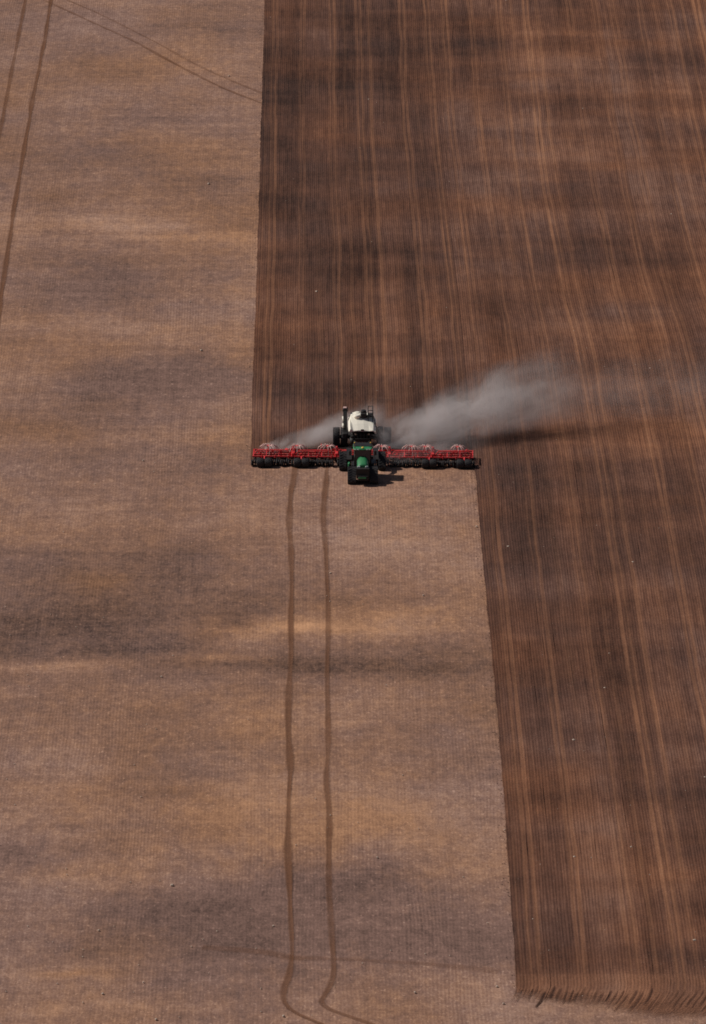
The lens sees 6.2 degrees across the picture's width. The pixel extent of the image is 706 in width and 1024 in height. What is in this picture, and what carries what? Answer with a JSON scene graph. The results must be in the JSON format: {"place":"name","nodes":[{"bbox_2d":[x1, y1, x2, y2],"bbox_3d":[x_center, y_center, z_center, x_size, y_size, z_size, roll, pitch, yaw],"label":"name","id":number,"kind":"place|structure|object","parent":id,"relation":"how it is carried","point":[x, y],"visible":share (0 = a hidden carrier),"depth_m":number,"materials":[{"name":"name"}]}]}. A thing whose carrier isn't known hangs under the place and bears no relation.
{"place":"outdoors","nodes":[
{"label":"outdoors","id":0,"kind":"place"},
{"bbox_2d":[0,0,705,1023],"bbox_3d":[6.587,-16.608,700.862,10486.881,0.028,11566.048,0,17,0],"label":"field","id":1,"kind":"structure","parent":0,"point":[130,570],"depth_m":609.44,"materials":[{"name":"soil"}]},
{"bbox_2d":[0,4,24,121],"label":"wheel track","id":2,"kind":"structure","parent":1,"relation":"on","point":[18,35],"depth_m":852.74,"materials":[{"name":"soil"}]},
{"bbox_2d":[0,0,51,313],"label":"wheel track","id":3,"kind":"structure","parent":1,"relation":"on","point":[5,264],"depth_m":778.40,"materials":[{"name":"soil"}]},
{"bbox_2d":[282,474,322,1023],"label":"wheel track","id":4,"kind":"structure","parent":1,"relation":"on","point":[288,868],"depth_m":571.50,"materials":[{"name":"soil"}]},
{"bbox_2d":[321,477,335,998],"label":"wheel track","id":5,"kind":"structure","parent":1,"relation":"on","point":[327,722],"depth_m":584.95,"materials":[{"name":"soil"}]},
{"bbox_2d":[5,0,705,1023],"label":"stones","id":6,"kind":"object","parent":1,"relation":"on","point":[265,670],"visible":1,"depth_m":563.60,"materials":[{"name":"brown stone"}]},
{"bbox_2d":[339,442,385,483],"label":"tractor","id":7,"kind":"object","parent":1,"relation":"on","point":[362,467],"visible":1,"depth_m":656.66,"materials":[{"name":"green metal"}]},
{"bbox_2d":[251,443,474,468],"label":"seed drill","id":8,"kind":"object","parent":1,"relation":"on","point":[460,462],"visible":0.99,"depth_m":662.02,"materials":[{"name":"red paint"}]},
{"bbox_2d":[246,16,513,983],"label":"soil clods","id":9,"kind":"object","parent":1,"relation":"on","point":[488,628],"visible":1,"depth_m":608.53,"materials":[{"name":"brown soil"}]},
{"bbox_2d":[250,0,471,459],"bbox_3d":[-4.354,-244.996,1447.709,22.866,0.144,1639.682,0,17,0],"label":"seeded soil","id":10,"kind":"structure","parent":0,"point":[347,175],"depth_m":749.34,"materials":[{"name":"brown soil"}]},
{"bbox_2d":[333,406,390,445],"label":"air cart","id":11,"kind":"object","parent":10,"relation":"on","point":[362,425],"visible":0.99,"depth_m":666.75,"materials":[{"name":"white metal"}]},
{"bbox_2d":[431,0,705,1015],"bbox_3d":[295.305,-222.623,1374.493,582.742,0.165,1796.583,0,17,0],"label":"seeded soil","id":12,"kind":"structure","parent":0,"point":[573,136],"depth_m":666.07,"materials":[{"name":"brown soil"}]}
]}

